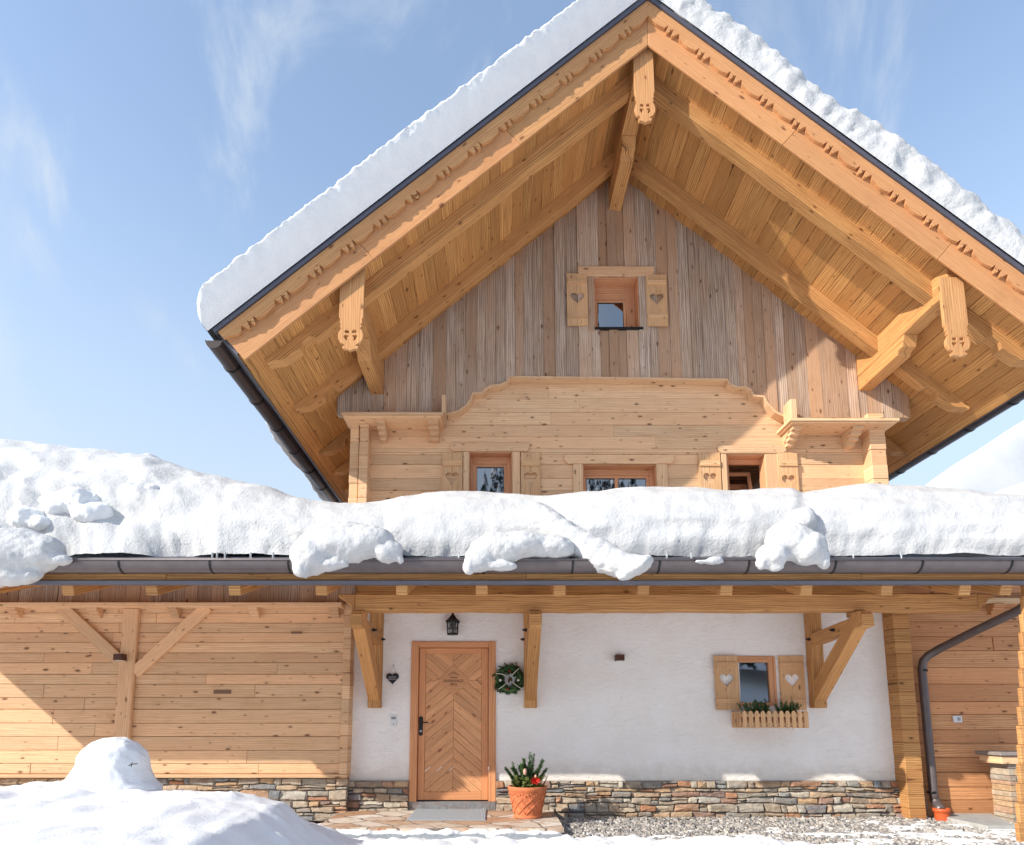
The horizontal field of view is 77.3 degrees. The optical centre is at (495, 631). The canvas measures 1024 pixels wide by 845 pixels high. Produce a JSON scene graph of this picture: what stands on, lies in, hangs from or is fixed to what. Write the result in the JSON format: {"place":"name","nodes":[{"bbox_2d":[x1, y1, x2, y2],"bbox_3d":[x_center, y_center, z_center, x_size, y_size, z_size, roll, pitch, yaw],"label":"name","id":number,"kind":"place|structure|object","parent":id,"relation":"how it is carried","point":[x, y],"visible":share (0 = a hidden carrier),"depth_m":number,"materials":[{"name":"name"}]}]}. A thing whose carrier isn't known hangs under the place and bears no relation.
{"place":"outdoors","nodes":[
{"label":"outdoors","id":0,"kind":"place"},
{"bbox_2d":[0,781,869,844],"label":"snow bank","id":1,"kind":"structure","parent":0,"point":[39,813],"depth_m":5.12,"materials":[{"name":"white snow"}]},
{"bbox_2d":[54,737,162,792],"bbox_3d":[-3.661,1.295,5.996,1.039,0.607,0.754,0,-8,0],"label":"snow mound","id":2,"kind":"object","parent":1,"relation":"on","point":[103,765],"visible":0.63,"depth_m":5.79,"materials":[{"name":"white snow"}]},
{"bbox_2d":[0,0,1023,500],"label":"sky","id":3,"kind":"structure","parent":0,"point":[146,146],"materials":[{"name":"blue"}]},
{"bbox_2d":[309,767,927,823],"bbox_3d":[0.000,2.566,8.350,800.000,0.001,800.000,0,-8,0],"label":"ground","id":4,"kind":"structure","parent":0,"point":[317,822],"depth_m":8.90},
{"bbox_2d":[319,810,563,839],"bbox_3d":[-0.623,2.304,7.593,2.748,0.152,1.470,0,-8,0],"label":"doorstep","id":5,"kind":"object","parent":4,"relation":"on","point":[399,821],"visible":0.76,"depth_m":7.22,"materials":[{"name":"beige stone"}]},
{"bbox_2d":[407,809,486,819],"bbox_3d":[-0.585,2.277,8.025,0.935,0.016,1.076,0,-8,0],"label":"doormat","id":6,"kind":"object","parent":5,"relation":"on","point":[447,814],"visible":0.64,"depth_m":7.86,"materials":[{"name":"grey fabric"}]},
{"bbox_2d":[337,828,558,837],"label":"doorstep snow","id":7,"kind":"structure","parent":5,"relation":"on","point":[446,832],"depth_m":6.89,"materials":[{"name":"white snow"}]},
{"bbox_2d":[504,752,547,818],"bbox_3d":[0.391,1.862,7.814,0.480,0.787,0.500,8,-11,-44],"label":"potted plant","id":8,"kind":"object","parent":5,"relation":"on","point":[527,789],"visible":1,"depth_m":7.68,"materials":[{"name":"green plant"}]},
{"bbox_2d":[556,816,1023,844],"bbox_3d":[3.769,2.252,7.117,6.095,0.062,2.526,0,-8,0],"label":"gravel","id":9,"kind":"structure","parent":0,"point":[642,826],"depth_m":7.45,"materials":[{"name":"grey gravel"}]},
{"bbox_2d":[0,0,1023,818],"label":"chalet","id":10,"kind":"object","parent":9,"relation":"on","point":[648,244],"visible":0.85,"depth_m":8.53,"materials":[{"name":"brown wood"}]},
{"bbox_2d":[0,527,72,587],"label":"snow lump","id":11,"kind":"object","parent":10,"relation":"on","point":[28,556],"visible":1,"depth_m":6.48,"materials":[{"name":"white snow"}]},
{"bbox_2d":[0,586,355,820],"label":"timber annex","id":12,"kind":"object","parent":10,"relation":"attached to","point":[210,688],"visible":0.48,"depth_m":8.41,"materials":[{"name":"brown wood"}]},
{"bbox_2d":[113,654,126,660],"bbox_3d":[-4.902,0.336,8.343,0.115,0.085,0.119,0,-8,0],"label":"wall light","id":13,"kind":"object","parent":12,"relation":"attached to","point":[119,657],"visible":1,"depth_m":8.29,"materials":[{"name":"brown metal"}]},
{"bbox_2d":[266,422,326,500],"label":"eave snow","id":14,"kind":"structure","parent":10,"relation":"on","point":[293,460],"depth_m":10.08,"materials":[{"name":"white snow"}]},
{"bbox_2d":[289,521,403,577],"bbox_3d":[-1.535,-0.845,6.766,1.181,0.656,0.680,0,-8,0],"label":"snow lump","id":15,"kind":"object","parent":10,"relation":"on","point":[317,550],"visible":0.96,"depth_m":6.48,"materials":[{"name":"white snow"}]},
{"bbox_2d":[386,665,398,683],"bbox_3d":[-1.389,0.582,8.612,0.170,0.270,0.042,0,-8,0],"label":"slate heart","id":16,"kind":"object","parent":10,"relation":"attached to","point":[391,678],"visible":1,"depth_m":8.59,"materials":[{"name":"black stone"}]},
{"bbox_2d":[390,715,396,725],"bbox_3d":[-1.366,1.187,8.530,0.090,0.150,0.018,0,-8,0],"label":"doorbell panel","id":17,"kind":"object","parent":10,"relation":"attached to","point":[393,720],"visible":1,"depth_m":8.53,"materials":[{"name":"white plastic"}]},
{"bbox_2d":[197,0,638,340],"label":"roof snow","id":18,"kind":"structure","parent":10,"relation":"on","point":[399,158],"depth_m":7.13,"materials":[{"name":"white snow"}]},
{"bbox_2d":[409,641,495,801],"bbox_3d":[-0.573,1.189,8.598,1.140,2.115,0.203,0,-8,0],"label":"front door","id":19,"kind":"structure","parent":10,"relation":"in","point":[432,694],"depth_m":8.56,"materials":[{"name":"brown wood"}]},
{"bbox_2d":[446,613,459,635],"bbox_3d":[-0.582,-0.106,8.604,0.187,0.305,0.232,0,-8,0],"label":"wall lantern","id":20,"kind":"object","parent":10,"relation":"attached to","point":[452,621],"depth_m":8.54,"materials":[{"name":"black metal"}]},
{"bbox_2d":[442,443,539,495],"bbox_3d":[-0.067,-1.966,9.035,1.375,1.385,0.238,0,-8,0],"label":"window","id":21,"kind":"structure","parent":10,"relation":"in","point":[488,467],"depth_m":9.02,"materials":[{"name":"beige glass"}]},
{"bbox_2d":[491,662,523,694],"bbox_3d":[0.169,0.626,8.535,0.470,0.456,0.152,0,-8,0],"label":"fir wreath","id":22,"kind":"object","parent":10,"relation":"attached to","point":[503,686],"visible":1,"depth_m":8.52,"materials":[{"name":"green plant"}]},
{"bbox_2d":[0,439,1023,557],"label":"porch roof snow","id":23,"kind":"structure","parent":10,"relation":"on","point":[181,511],"depth_m":7.03,"materials":[{"name":"white snow"}]},
{"bbox_2d":[6,506,50,530],"bbox_3d":[-5.110,-1.230,7.053,0.510,0.286,0.339,0,-8,0],"label":"snow block","id":24,"kind":"object","parent":23,"relation":"on","point":[28,517],"depth_m":6.93,"materials":[{"name":"white snow"}]},
{"bbox_2d":[38,487,113,521],"bbox_3d":[-4.740,-1.373,7.236,0.940,0.487,0.510,0,-8,0],"label":"snow block","id":25,"kind":"object","parent":23,"relation":"on","point":[79,504],"depth_m":7.02,"materials":[{"name":"white snow"}]},
{"bbox_2d":[118,482,159,498],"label":"snow block","id":26,"kind":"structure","parent":23,"relation":"on","point":[123,488],"depth_m":7.18,"materials":[{"name":"white snow"}]},
{"bbox_2d":[463,530,574,574],"bbox_3d":[0.244,-0.804,6.693,1.171,0.494,0.454,0,-8,0],"label":"snow lump","id":27,"kind":"object","parent":10,"relation":"on","point":[497,551],"visible":0.94,"depth_m":6.53,"materials":[{"name":"white snow"}]},
{"bbox_2d":[523,502,653,580],"bbox_3d":[0.950,-0.982,6.843,1.436,1.000,0.391,-4,-9,26],"label":"snow roll","id":28,"kind":"object","parent":10,"relation":"on","point":[604,555],"visible":0.75,"depth_m":6.63,"materials":[{"name":"white snow"}]},
{"bbox_2d":[566,266,667,331],"bbox_3d":[1.738,-4.777,9.320,1.440,1.015,0.298,0,-8,0],"label":"window","id":29,"kind":"structure","parent":10,"relation":"in","point":[616,301],"depth_m":9.25,"materials":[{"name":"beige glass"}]},
{"bbox_2d":[564,455,673,492],"bbox_3d":[1.736,-1.878,9.031,1.544,1.211,0.222,0,-8,0],"label":"window","id":30,"kind":"structure","parent":10,"relation":"in","point":[585,477],"depth_m":9.03,"materials":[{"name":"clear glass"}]},
{"bbox_2d":[614,654,624,660],"bbox_3d":[1.659,0.354,8.593,0.115,0.085,0.119,0,-8,0],"label":"wall light","id":31,"kind":"object","parent":10,"relation":"attached to","point":[619,657],"visible":1,"depth_m":8.54,"materials":[{"name":"brown metal"}]},
{"bbox_2d":[695,556,723,564],"bbox_3d":[2.203,-0.732,6.603,0.297,0.087,0.092,0,-8,0],"label":"snow shard","id":32,"kind":"object","parent":10,"relation":"on","point":[714,560],"visible":1,"depth_m":6.57,"materials":[{"name":"white snow"}]},
{"bbox_2d":[697,445,798,490],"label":"window","id":33,"kind":"structure","parent":10,"relation":"in","point":[743,462],"depth_m":9.01,"materials":[{"name":"brown wood"}]},
{"bbox_2d":[713,656,806,709],"bbox_3d":[3.536,0.690,8.609,1.216,0.726,0.158,0,-8,0],"label":"window","id":34,"kind":"structure","parent":10,"relation":"in","point":[757,674],"depth_m":8.59,"materials":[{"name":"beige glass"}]},
{"bbox_2d":[731,698,808,727],"bbox_3d":[3.556,1.060,8.332,0.869,0.384,0.426,0,-8,0],"label":"window box","id":35,"kind":"object","parent":10,"relation":"attached to","point":[756,716],"visible":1,"depth_m":8.16,"materials":[{"name":"brown wood"}]},
{"bbox_2d":[755,507,829,571],"bbox_3d":[3.150,-0.994,6.721,0.969,0.804,0.562,6,-10,-36],"label":"snow lump","id":36,"kind":"object","parent":10,"relation":"attached to","point":[796,539],"visible":0.98,"depth_m":6.51,"materials":[{"name":"white snow"}]},
{"bbox_2d":[658,0,1023,266],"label":"roof snow","id":37,"kind":"structure","parent":10,"relation":"on","point":[899,156],"depth_m":7.34,"materials":[{"name":"white snow"}]},
{"bbox_2d":[1015,555,1023,841],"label":"corner post","id":38,"kind":"object","parent":10,"relation":"attached to","point":[1019,825],"visible":0.84,"depth_m":6.76,"materials":[{"name":"brown wood"}]},
{"bbox_2d":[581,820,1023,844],"bbox_3d":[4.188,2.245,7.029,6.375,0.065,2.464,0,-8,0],"label":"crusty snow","id":39,"kind":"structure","parent":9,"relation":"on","point":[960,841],"depth_m":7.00,"materials":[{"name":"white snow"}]},
{"bbox_2d":[882,586,1021,819],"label":"timber wing","id":40,"kind":"structure","parent":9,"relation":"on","point":[973,682],"depth_m":8.54,"materials":[{"name":"brown wood"}]},
{"bbox_2d":[923,781,928,816],"bbox_3d":[5.543,2.150,8.264,0.022,0.527,0.051,6,-10,-39],"label":"cable","id":41,"kind":"object","parent":40,"relation":"attached to","point":[926,801],"visible":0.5,"depth_m":8.25,"materials":[{"name":"black plastic"}]},
{"bbox_2d":[952,716,961,721],"bbox_3d":[6.146,1.165,8.525,0.120,0.090,0.026,0,-8,0],"label":"wall socket","id":42,"kind":"object","parent":40,"relation":"attached to","point":[957,718],"depth_m":8.51,"materials":[{"name":"white plastic"}]},
{"bbox_2d":[917,603,1020,820],"bbox_3d":[5.883,0.996,7.731,0.353,2.681,1.655,3,-8,-18],"label":"downpipe","id":43,"kind":"object","parent":40,"relation":"attached to","point":[941,811],"visible":0.97,"depth_m":8.31,"materials":[{"name":"grey metal"}]},
{"bbox_2d":[947,813,1014,829],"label":"stone slab","id":44,"kind":"structure","parent":9,"relation":"on","point":[986,821],"depth_m":7.71,"materials":[{"name":"beige stone"}]},
{"bbox_2d":[975,751,1017,823],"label":"stone pillar","id":45,"kind":"structure","parent":9,"relation":"on","point":[1003,776],"depth_m":7.96,"materials":[{"name":"beige stone"}]},
{"bbox_2d":[925,420,1023,492],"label":"snow hill","id":46,"kind":"structure","parent":0,"point":[995,465],"depth_m":47.26,"materials":[{"name":"white snow"}]},
{"bbox_2d":[995,482,1023,494],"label":"snow knoll","id":47,"kind":"structure","parent":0,"point":[1017,489],"depth_m":21.66,"materials":[{"name":"white snow"}]}
]}

